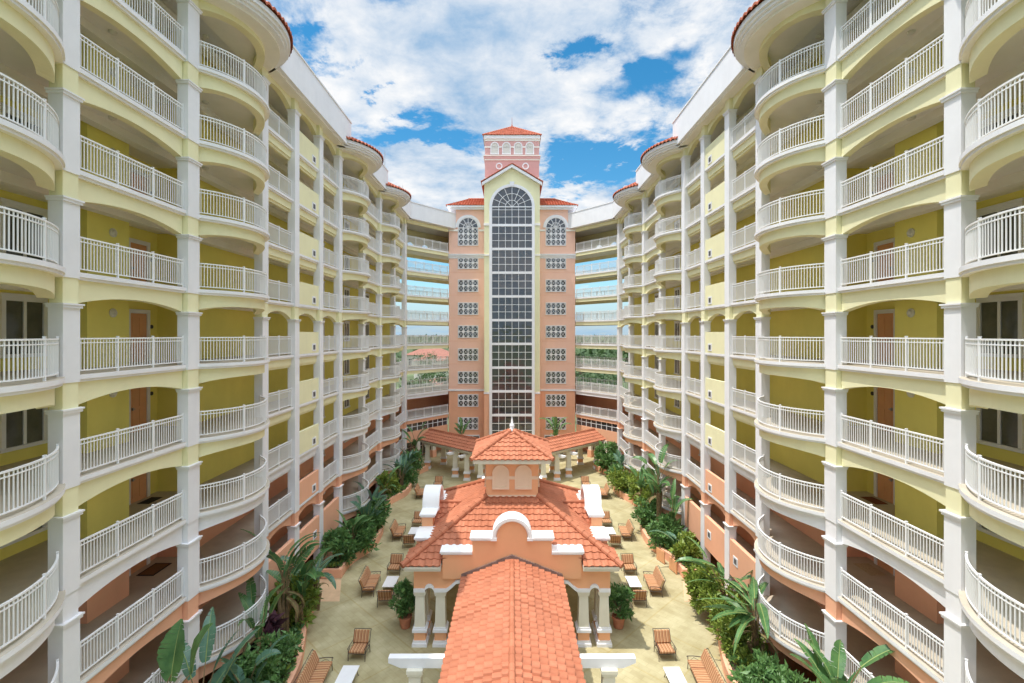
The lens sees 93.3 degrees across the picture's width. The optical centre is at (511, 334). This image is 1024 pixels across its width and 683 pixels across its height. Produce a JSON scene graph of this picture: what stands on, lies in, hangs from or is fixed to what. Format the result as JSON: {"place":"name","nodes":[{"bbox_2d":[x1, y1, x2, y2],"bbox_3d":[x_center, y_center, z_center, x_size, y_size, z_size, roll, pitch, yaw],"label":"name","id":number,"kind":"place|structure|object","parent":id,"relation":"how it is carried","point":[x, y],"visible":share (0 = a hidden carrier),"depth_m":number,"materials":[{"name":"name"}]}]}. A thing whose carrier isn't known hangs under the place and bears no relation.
{"place":"outdoors","nodes":[
{"label":"outdoors","id":0,"kind":"place"},
{"bbox_2d":[199,477,388,682],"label":"service path","id":1,"kind":"structure","parent":0,"point":[372,489],"depth_m":33.95,"materials":[{"name":"beige concrete"}]},
{"bbox_2d":[0,0,410,682],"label":"apartment wing","id":2,"kind":"structure","parent":1,"relation":"on","point":[204,208],"depth_m":19.42,"materials":[{"name":"paint"}]},
{"bbox_2d":[0,102,39,134],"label":"window","id":3,"kind":"structure","parent":2,"relation":"in","point":[1,104],"depth_m":16.08,"materials":[{"name":"white paint"}]},
{"bbox_2d":[0,522,47,548],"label":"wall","id":4,"kind":"structure","parent":2,"relation":"in","point":[44,527],"depth_m":16.47,"materials":[{"name":"white paint"}]},
{"bbox_2d":[0,407,47,453],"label":"window","id":5,"kind":"structure","parent":2,"relation":"in","point":[22,429],"depth_m":16.27,"materials":[{"name":"black glass"}]},
{"bbox_2d":[0,197,47,261],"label":"window","id":6,"kind":"structure","parent":2,"relation":"in","point":[33,210],"depth_m":16.17,"materials":[{"name":"white paint"}]},
{"bbox_2d":[0,292,48,357],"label":"window","id":7,"kind":"structure","parent":2,"relation":"in","point":[22,316],"depth_m":16.23,"materials":[{"name":"white paint"}]},
{"bbox_2d":[129,472,149,504],"bbox_3d":[-16.413,6.150,21.250,0.165,2.300,1.300,0,0,0],"label":"door","id":8,"kind":"structure","parent":2,"relation":"in","point":[139,486],"depth_m":21.30,"materials":[{"name":"paint"}]},
{"bbox_2d":[129,387,149,432],"bbox_3d":[-16.413,3.100,21.250,0.165,2.300,1.300,0,0,0],"label":"door","id":9,"kind":"structure","parent":2,"relation":"in","point":[139,398],"depth_m":21.30,"materials":[{"name":"paint"}]},
{"bbox_2d":[129,309,149,361],"bbox_3d":[-16.413,0.050,21.250,0.165,2.300,1.300,0,0,0],"label":"door","id":10,"kind":"structure","parent":2,"relation":"in","point":[139,320],"depth_m":21.26,"materials":[{"name":"paint"}]},
{"bbox_2d":[129,238,149,281],"bbox_3d":[-16.413,-3.000,21.250,0.165,2.300,1.300,0,0,0],"label":"door","id":11,"kind":"structure","parent":2,"relation":"in","point":[133,243],"depth_m":21.26,"materials":[{"name":"paint"}]},
{"bbox_2d":[129,167,149,195],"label":"door","id":12,"kind":"structure","parent":2,"relation":"in","point":[130,167],"depth_m":21.20,"materials":[{"name":"paint"}]},
{"bbox_2d":[136,563,171,575],"bbox_3d":[-15.750,10.341,21.300,0.750,0.018,1.150,0,0,0],"label":"doormat","id":13,"kind":"object","parent":2,"relation":"on","point":[154,569],"visible":1,"depth_m":21.26,"materials":[{"name":"brown fabric"}]},
{"bbox_2d":[319,579,340,600],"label":"tiled path","id":14,"kind":"structure","parent":0,"point":[330,592],"depth_m":29.82,"materials":[{"name":"beige tile"}]},
{"bbox_2d":[407,348,448,365],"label":"house","id":15,"kind":"structure","parent":0,"point":[421,351],"depth_m":210.88,"materials":[{"name":"orange tile"}]},
{"bbox_2d":[446,125,577,451],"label":"tower","id":16,"kind":"structure","parent":0,"point":[511,256],"depth_m":64.21,"materials":[{"name":"pink paint"}]},
{"bbox_2d":[458,394,477,406],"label":"lattice window","id":17,"kind":"structure","parent":16,"relation":"in","point":[464,400],"depth_m":64.24,"materials":[{"name":"white paint"}]},
{"bbox_2d":[458,371,477,383],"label":"lattice window","id":18,"kind":"structure","parent":16,"relation":"in","point":[464,377],"depth_m":64.25,"materials":[{"name":"white paint"}]},
{"bbox_2d":[458,348,477,360],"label":"lattice window","id":19,"kind":"structure","parent":16,"relation":"in","point":[464,354],"depth_m":64.24,"materials":[{"name":"white paint"}]},
{"bbox_2d":[458,325,477,337],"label":"lattice window","id":20,"kind":"structure","parent":16,"relation":"in","point":[464,331],"depth_m":64.24,"materials":[{"name":"white paint"}]},
{"bbox_2d":[458,302,477,314],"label":"lattice window","id":21,"kind":"structure","parent":16,"relation":"in","point":[464,308],"depth_m":64.28,"materials":[{"name":"white paint"}]},
{"bbox_2d":[458,279,477,291],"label":"lattice window","id":22,"kind":"structure","parent":16,"relation":"in","point":[464,285],"depth_m":64.28,"materials":[{"name":"white paint"}]},
{"bbox_2d":[458,257,477,268],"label":"lattice window","id":23,"kind":"structure","parent":16,"relation":"in","point":[463,263],"depth_m":64.28,"materials":[{"name":"white paint"}]},
{"bbox_2d":[455,215,480,245],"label":"arched window","id":24,"kind":"structure","parent":16,"relation":"in","point":[468,225],"depth_m":64.24,"materials":[{"name":"white paint"}]},
{"bbox_2d":[489,181,534,434],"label":"arched window","id":25,"kind":"structure","parent":16,"relation":"in","point":[511,207],"depth_m":62.17,"materials":[{"name":"grey glass"}]},
{"bbox_2d":[546,394,565,406],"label":"lattice window","id":26,"kind":"structure","parent":16,"relation":"in","point":[552,400],"depth_m":64.24,"materials":[{"name":"white paint"}]},
{"bbox_2d":[546,371,565,383],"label":"lattice window","id":27,"kind":"structure","parent":16,"relation":"in","point":[552,377],"depth_m":64.25,"materials":[{"name":"white paint"}]},
{"bbox_2d":[546,348,565,360],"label":"lattice window","id":28,"kind":"structure","parent":16,"relation":"in","point":[552,354],"depth_m":64.24,"materials":[{"name":"white paint"}]},
{"bbox_2d":[546,325,565,337],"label":"lattice window","id":29,"kind":"structure","parent":16,"relation":"in","point":[552,331],"depth_m":64.24,"materials":[{"name":"white paint"}]},
{"bbox_2d":[546,302,565,314],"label":"lattice window","id":30,"kind":"structure","parent":16,"relation":"in","point":[552,308],"depth_m":64.28,"materials":[{"name":"white paint"}]},
{"bbox_2d":[546,279,565,291],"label":"lattice window","id":31,"kind":"structure","parent":16,"relation":"in","point":[552,285],"depth_m":64.28,"materials":[{"name":"white paint"}]},
{"bbox_2d":[546,257,565,268],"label":"lattice window","id":32,"kind":"structure","parent":16,"relation":"in","point":[551,263],"depth_m":64.28,"materials":[{"name":"white paint"}]},
{"bbox_2d":[543,215,568,245],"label":"arched window","id":33,"kind":"structure","parent":16,"relation":"in","point":[555,225],"depth_m":64.24,"materials":[{"name":"white paint"}]},
{"bbox_2d":[396,373,627,431],"bbox_3d":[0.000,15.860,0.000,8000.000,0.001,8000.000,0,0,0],"label":"ground","id":34,"kind":"structure","parent":0,"point":[410,376],"depth_m":156.39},
{"bbox_2d":[396,334,627,365],"bbox_3d":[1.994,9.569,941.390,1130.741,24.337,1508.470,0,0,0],"label":"woodland","id":35,"kind":"object","parent":34,"relation":"on","point":[582,350],"visible":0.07,"depth_m":212.98,"materials":[{"name":"green plant"}]},
{"bbox_2d":[266,0,757,335],"label":"sky","id":36,"kind":"structure","parent":0,"point":[602,83],"materials":[{"name":"blue"}]},
{"bbox_2d":[300,449,726,682],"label":"courtyard paving","id":37,"kind":"structure","parent":0,"point":[330,632],"depth_m":27.09,"materials":[{"name":"concrete"}]},
{"bbox_2d":[231,597,314,682],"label":"planter","id":38,"kind":"object","parent":37,"relation":"on","point":[299,656],"visible":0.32,"depth_m":22.59,"materials":[{"name":"pink paint"}]},
{"bbox_2d":[156,619,212,682],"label":"banana plant","id":39,"kind":"object","parent":38,"relation":"in","point":[171,655],"visible":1,"depth_m":16.11,"materials":[{"name":"green plant"}]},
{"bbox_2d":[161,606,261,682],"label":"banana plant","id":40,"kind":"object","parent":38,"relation":"in","point":[206,643],"visible":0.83,"depth_m":17.66,"materials":[{"name":"green plant"}]},
{"bbox_2d":[222,642,283,682],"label":"shrub","id":41,"kind":"object","parent":38,"relation":"in","point":[269,667],"visible":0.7,"depth_m":19.97,"materials":[{"name":"green plant"}]},
{"bbox_2d":[220,634,289,682],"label":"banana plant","id":42,"kind":"object","parent":38,"relation":"in","point":[234,673],"visible":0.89,"depth_m":19.30,"materials":[{"name":"green plant"}]},
{"bbox_2d":[237,609,288,662],"bbox_3d":[-12.052,14.384,22.999,2.876,2.900,2.540,0,0,0],"label":"shrub","id":43,"kind":"object","parent":38,"relation":"in","point":[271,625],"visible":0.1,"depth_m":23.21,"materials":[{"name":"purple plant"}]},
{"bbox_2d":[238,576,288,659],"bbox_3d":[-11.483,13.250,22.107,1.993,4.386,3.206,0,0,-32],"label":"bird of paradise","id":44,"kind":"object","parent":38,"relation":"in","point":[248,601],"visible":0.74,"depth_m":22.12,"materials":[{"name":"green plant"}]},
{"bbox_2d":[232,610,305,682],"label":"ground cover","id":45,"kind":"object","parent":38,"relation":"in","point":[296,628],"visible":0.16,"depth_m":23.27,"materials":[{"name":"green plant"}]},
{"bbox_2d":[246,628,303,682],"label":"shrub","id":46,"kind":"object","parent":38,"relation":"in","point":[285,645],"visible":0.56,"depth_m":21.75,"materials":[{"name":"green plant"}]},
{"bbox_2d":[241,529,319,633],"bbox_3d":[-11.603,12.456,24.404,3.674,5.961,2.232,0,0,-22],"label":"banana plant","id":47,"kind":"object","parent":38,"relation":"in","point":[290,565],"visible":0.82,"depth_m":24.35,"materials":[{"name":"green plant"}]},
{"bbox_2d":[267,571,320,628],"bbox_3d":[-11.821,13.990,25.949,2.877,2.990,2.810,0,0,-26],"label":"shrub","id":48,"kind":"object","parent":38,"relation":"in","point":[310,601],"visible":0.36,"depth_m":25.58,"materials":[{"name":"green plant"}]},
{"bbox_2d":[266,547,331,624],"bbox_3d":[-10.892,13.445,25.218,3.650,3.997,2.394,0,0,20],"label":"banana plant","id":49,"kind":"object","parent":38,"relation":"in","point":[307,571],"visible":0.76,"depth_m":25.07,"materials":[{"name":"green plant"}]},
{"bbox_2d":[280,553,342,610],"bbox_3d":[-11.050,13.808,26.795,4.243,3.278,3.307,0,0,31],"label":"bird of paradise","id":50,"kind":"object","parent":38,"relation":"in","point":[320,566],"visible":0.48,"depth_m":26.94,"materials":[{"name":"green plant"}]},
{"bbox_2d":[294,649,332,682],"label":"garden sofa","id":51,"kind":"object","parent":37,"relation":"on","point":[315,670],"visible":1,"depth_m":21.82,"materials":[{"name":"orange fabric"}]},
{"bbox_2d":[335,665,359,682],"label":"coffee table","id":52,"kind":"object","parent":37,"relation":"on","point":[347,673],"visible":1,"depth_m":21.91,"materials":[{"name":"stone"}]},
{"bbox_2d":[347,628,371,655],"bbox_3d":[-7.496,15.278,23.815,0.868,1.047,1.005,0,0,2],"label":"garden armchair","id":53,"kind":"object","parent":37,"relation":"on","point":[361,642],"visible":1,"depth_m":23.96,"materials":[{"name":"brown metal"}]},
{"bbox_2d":[358,565,380,597],"bbox_3d":[-8.815,15.278,29.997,1.005,1.047,1.928,0,0,-3],"label":"garden sofa","id":54,"kind":"object","parent":37,"relation":"on","point":[368,581],"visible":1,"depth_m":29.79,"materials":[{"name":"brown metal"}]},
{"bbox_2d":[321,465,428,578],"bbox_3d":[-11.025,15.510,43.750,2.650,0.580,24.900,0,0,0],"label":"planter","id":55,"kind":"object","parent":37,"relation":"on","point":[337,572],"visible":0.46,"depth_m":35.17,"materials":[{"name":"pink paint"}]},
{"bbox_2d":[317,525,361,565],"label":"shrub","id":56,"kind":"object","parent":55,"relation":"in","point":[341,541],"visible":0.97,"depth_m":32.28,"materials":[{"name":"green plant"}]},
{"bbox_2d":[334,510,368,543],"bbox_3d":[-10.976,13.932,34.192,2.513,3.037,2.354,0,0,-42],"label":"bird of paradise","id":57,"kind":"object","parent":55,"relation":"in","point":[358,523],"visible":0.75,"depth_m":34.14,"materials":[{"name":"green plant"}]},
{"bbox_2d":[338,515,380,555],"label":"shrub","id":58,"kind":"object","parent":55,"relation":"in","point":[365,536],"visible":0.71,"depth_m":34.29,"materials":[{"name":"green plant"}]},
{"bbox_2d":[350,492,386,527],"bbox_3d":[-10.927,13.817,36.577,3.052,3.133,2.749,0,0,0],"label":"bird of paradise","id":59,"kind":"object","parent":55,"relation":"in","point":[362,510],"visible":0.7,"depth_m":36.82,"materials":[{"name":"green plant"}]},
{"bbox_2d":[356,496,391,528],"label":"shrub","id":60,"kind":"object","parent":55,"relation":"in","point":[380,518],"visible":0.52,"depth_m":38.12,"materials":[{"name":"green plant"}]},
{"bbox_2d":[325,464,424,567],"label":"ground cover","id":61,"kind":"object","parent":55,"relation":"in","point":[333,562],"visible":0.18,"depth_m":44.77,"materials":[{"name":"green plant"}]},
{"bbox_2d":[376,469,400,493],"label":"shrub","id":62,"kind":"object","parent":55,"relation":"in","point":[382,477],"visible":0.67,"depth_m":45.78,"materials":[{"name":"green plant"}]},
{"bbox_2d":[384,454,417,485],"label":"bird of paradise","id":63,"kind":"object","parent":55,"relation":"in","point":[402,460],"visible":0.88,"depth_m":48.56,"materials":[{"name":"green plant"}]},
{"bbox_2d":[396,461,419,484],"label":"shrub","id":64,"kind":"object","parent":55,"relation":"in","point":[412,475],"visible":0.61,"depth_m":49.88,"materials":[{"name":"green plant"}]},
{"bbox_2d":[402,447,423,471],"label":"shrub","id":65,"kind":"object","parent":55,"relation":"in","point":[418,457],"visible":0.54,"depth_m":54.02,"materials":[{"name":"green plant"}]},
{"bbox_2d":[387,553,403,575],"bbox_3d":[-7.746,15.278,32.115,0.868,1.047,1.005,0,0,2],"label":"garden armchair","id":66,"kind":"object","parent":37,"relation":"on","point":[395,560],"visible":0.87,"depth_m":32.28,"materials":[{"name":"brown metal"}]},
{"bbox_2d":[387,578,414,629],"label":"potted bush","id":67,"kind":"object","parent":37,"relation":"on","point":[404,605],"visible":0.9,"depth_m":25.84,"materials":[{"name":"green plant"}]},
{"bbox_2d":[388,201,455,460],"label":"walkway bridge","id":68,"kind":"structure","parent":37,"relation":"on","point":[428,226],"depth_m":62.63,"materials":[{"name":"white paint"}]},
{"bbox_2d":[419,428,484,480],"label":"loggia","id":69,"kind":"object","parent":37,"relation":"on","point":[456,443],"visible":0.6,"depth_m":54.28,"materials":[{"name":"tile"}]},
{"bbox_2d":[399,418,624,646],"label":"garden pavilion","id":70,"kind":"structure","parent":37,"relation":"on","point":[511,501],"depth_m":25.58,"materials":[{"name":"tile"}]},
{"bbox_2d":[388,554,635,682],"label":"covered walkway","id":71,"kind":"structure","parent":37,"relation":"on","point":[511,622],"depth_m":18.79,"materials":[{"name":"tile"}]},
{"bbox_2d":[539,428,605,480],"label":"loggia","id":72,"kind":"object","parent":37,"relation":"on","point":[567,443],"visible":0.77,"depth_m":54.14,"materials":[{"name":"tile"}]},
{"bbox_2d":[568,202,635,457],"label":"walkway bridge","id":73,"kind":"structure","parent":37,"relation":"on","point":[595,405],"depth_m":62.60,"materials":[{"name":"white paint"}]},
{"bbox_2d":[609,581,635,629],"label":"potted bush","id":74,"kind":"object","parent":37,"relation":"on","point":[620,595],"visible":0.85,"depth_m":25.93,"materials":[{"name":"green plant"}]},
{"bbox_2d":[620,553,636,575],"bbox_3d":[7.748,15.278,32.115,0.868,1.047,1.005,0,0,-2],"label":"garden armchair","id":75,"kind":"object","parent":37,"relation":"on","point":[628,560],"visible":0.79,"depth_m":32.28,"materials":[{"name":"brown metal"}]},
{"bbox_2d":[595,465,696,578],"bbox_3d":[11.025,15.510,43.750,2.650,0.580,24.900,0,0,0],"label":"planter","id":76,"kind":"object","parent":37,"relation":"on","point":[646,538],"visible":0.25,"depth_m":36.61,"materials":[{"name":"pink paint"}]},
{"bbox_2d":[594,440,621,470],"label":"shrub","id":77,"kind":"object","parent":76,"relation":"in","point":[605,458],"visible":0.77,"depth_m":54.36,"materials":[{"name":"green plant"}]},
{"bbox_2d":[606,467,638,493],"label":"shrub","id":78,"kind":"object","parent":76,"relation":"in","point":[619,477],"visible":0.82,"depth_m":46.99,"materials":[{"name":"green plant"}]},
{"bbox_2d":[630,494,665,529],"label":"shrub","id":79,"kind":"object","parent":76,"relation":"in","point":[647,514],"visible":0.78,"depth_m":38.27,"materials":[{"name":"green plant"}]},
{"bbox_2d":[632,444,679,529],"bbox_3d":[11.095,12.021,37.421,3.745,6.828,2.562,0,0,26],"label":"banana plant","id":80,"kind":"object","parent":76,"relation":"in","point":[658,486],"visible":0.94,"depth_m":37.39,"materials":[{"name":"green plant"}]},
{"bbox_2d":[645,513,684,551],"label":"shrub","id":81,"kind":"object","parent":76,"relation":"in","point":[666,522],"visible":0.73,"depth_m":34.77,"materials":[{"name":"green plant"}]},
{"bbox_2d":[663,478,691,529],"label":"banana plant","id":82,"kind":"object","parent":76,"relation":"in","point":[674,502],"visible":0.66,"depth_m":35.61,"materials":[{"name":"green plant"}]},
{"bbox_2d":[668,530,704,563],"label":"shrub","id":83,"kind":"object","parent":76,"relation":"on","point":[685,546],"visible":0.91,"depth_m":32.17,"materials":[{"name":"green plant"}]},
{"bbox_2d":[643,565,665,597],"bbox_3d":[8.815,15.278,29.995,1.005,1.047,1.928,0,0,3],"label":"garden sofa","id":84,"kind":"object","parent":37,"relation":"on","point":[655,580],"visible":1,"depth_m":29.82,"materials":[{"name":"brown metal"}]},
{"bbox_2d":[652,628,676,655],"bbox_3d":[7.498,15.278,23.815,0.868,1.047,1.005,0,0,-2],"label":"garden armchair","id":85,"kind":"object","parent":37,"relation":"on","point":[662,642],"visible":1,"depth_m":23.96,"materials":[{"name":"brown metal"}]},
{"bbox_2d":[663,667,686,682],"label":"coffee table","id":86,"kind":"object","parent":37,"relation":"on","point":[674,674],"visible":1,"depth_m":21.81,"materials":[{"name":"stone"}]},
{"bbox_2d":[686,648,726,682],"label":"garden sofa","id":87,"kind":"object","parent":37,"relation":"on","point":[704,669],"visible":1,"depth_m":21.84,"materials":[{"name":"brown metal"}]},
{"bbox_2d":[709,610,773,682],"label":"planter","id":88,"kind":"object","parent":37,"relation":"on","point":[726,665],"visible":0.15,"depth_m":22.43,"materials":[{"name":"pink paint"}]},
{"bbox_2d":[681,563,720,613],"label":"shrub","id":89,"kind":"object","parent":88,"relation":"in","point":[692,587],"visible":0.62,"depth_m":27.18,"materials":[{"name":"green plant"}]},
{"bbox_2d":[675,537,752,603],"bbox_3d":[11.325,13.675,26.315,3.190,3.556,4.926,0,0,-40],"label":"bird of paradise","id":90,"kind":"object","parent":88,"relation":"in","point":[720,569],"visible":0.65,"depth_m":26.50,"materials":[{"name":"green plant"}]},
{"bbox_2d":[696,576,753,637],"bbox_3d":[11.183,14.356,25.203,3.049,2.771,3.045,0,0,0],"label":"shrub","id":91,"kind":"object","parent":88,"relation":"in","point":[710,593],"visible":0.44,"depth_m":25.52,"materials":[{"name":"green plant"}]},
{"bbox_2d":[696,576,778,657],"bbox_3d":[10.786,13.769,22.956,3.448,3.352,5.513,0,0,37],"label":"bird of paradise","id":92,"kind":"object","parent":88,"relation":"in","point":[745,617],"visible":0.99,"depth_m":22.55,"materials":[{"name":"green plant"}]},
{"bbox_2d":[708,609,766,666],"bbox_3d":[10.909,14.379,23.222,2.192,2.419,2.734,0,0,-27],"label":"shrub","id":93,"kind":"object","parent":88,"relation":"in","point":[728,637],"visible":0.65,"depth_m":23.07,"materials":[{"name":"green plant"}]},
{"bbox_2d":[718,591,778,678],"bbox_3d":[11.025,14.989,22.704,2.868,1.121,11.235,0,0,0],"label":"ground cover","id":94,"kind":"object","parent":88,"relation":"in","point":[734,657],"visible":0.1,"depth_m":22.22,"materials":[{"name":"green plant"}]},
{"bbox_2d":[726,648,798,682],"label":"shrub","id":95,"kind":"object","parent":88,"relation":"in","point":[756,668],"visible":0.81,"depth_m":19.93,"materials":[{"name":"green plant"}]},
{"bbox_2d":[767,662,819,682],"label":"shrub","id":96,"kind":"object","parent":88,"relation":"in","point":[787,678],"visible":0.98,"depth_m":19.11,"materials":[{"name":"green plant"}]},
{"bbox_2d":[790,623,908,682],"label":"bird of paradise","id":97,"kind":"object","parent":88,"relation":"in","point":[833,671],"visible":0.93,"depth_m":17.41,"materials":[{"name":"green plant"}]},
{"bbox_2d":[623,465,820,682],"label":"service path","id":98,"kind":"structure","parent":0,"point":[794,666],"depth_m":23.29,"materials":[{"name":"beige concrete"}]},
{"bbox_2d":[612,0,1023,682],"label":"apartment wing","id":99,"kind":"structure","parent":98,"relation":"on","point":[820,202],"depth_m":19.48,"materials":[{"name":"paint"}]},
{"bbox_2d":[853,563,886,575],"bbox_3d":[15.750,10.341,21.300,0.700,0.018,1.100,0,0,0],"label":"doormat","id":100,"kind":"object","parent":99,"relation":"on","point":[869,569],"visible":1,"depth_m":21.26,"materials":[{"name":"brown fabric"}]},
{"bbox_2d":[874,472,894,504],"bbox_3d":[16.413,6.150,21.250,0.165,2.300,1.300,0,0,0],"label":"door","id":101,"kind":"structure","parent":99,"relation":"in","point":[884,486],"depth_m":21.30,"materials":[{"name":"paint"}]},
{"bbox_2d":[874,387,894,432],"bbox_3d":[16.413,3.100,21.250,0.165,2.300,1.300,0,0,0],"label":"door","id":102,"kind":"structure","parent":99,"relation":"in","point":[884,398],"depth_m":21.30,"materials":[{"name":"paint"}]},
{"bbox_2d":[874,309,894,361],"bbox_3d":[16.413,0.050,21.250,0.165,2.300,1.300,0,0,0],"label":"door","id":103,"kind":"structure","parent":99,"relation":"in","point":[884,320],"depth_m":21.26,"materials":[{"name":"paint"}]},
{"bbox_2d":[874,238,894,281],"bbox_3d":[16.413,-3.000,21.250,0.165,2.300,1.300,0,0,0],"label":"door","id":104,"kind":"structure","parent":99,"relation":"in","point":[889,243],"depth_m":21.26,"materials":[{"name":"paint"}]},
{"bbox_2d":[874,167,894,195],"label":"door","id":105,"kind":"structure","parent":99,"relation":"in","point":[892,167],"depth_m":21.20,"materials":[{"name":"paint"}]},
{"bbox_2d":[975,292,1023,357],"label":"window","id":106,"kind":"structure","parent":99,"relation":"in","point":[999,316],"depth_m":16.23,"materials":[{"name":"white paint"}]},
{"bbox_2d":[976,522,1023,548],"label":"window","id":107,"kind":"structure","parent":99,"relation":"in","point":[979,527],"depth_m":16.47,"materials":[{"name":"white paint"}]},
{"bbox_2d":[976,407,1023,453],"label":"window","id":108,"kind":"structure","parent":99,"relation":"in","point":[1001,429],"depth_m":16.27,"materials":[{"name":"black glass"}]},
{"bbox_2d":[976,197,1023,261],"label":"window","id":109,"kind":"structure","parent":99,"relation":"in","point":[990,210],"depth_m":16.17,"materials":[{"name":"white paint"}]},
{"bbox_2d":[984,102,1023,134],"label":"window","id":110,"kind":"structure","parent":99,"relation":"in","point":[1022,104],"depth_m":16.08,"materials":[{"name":"white paint"}]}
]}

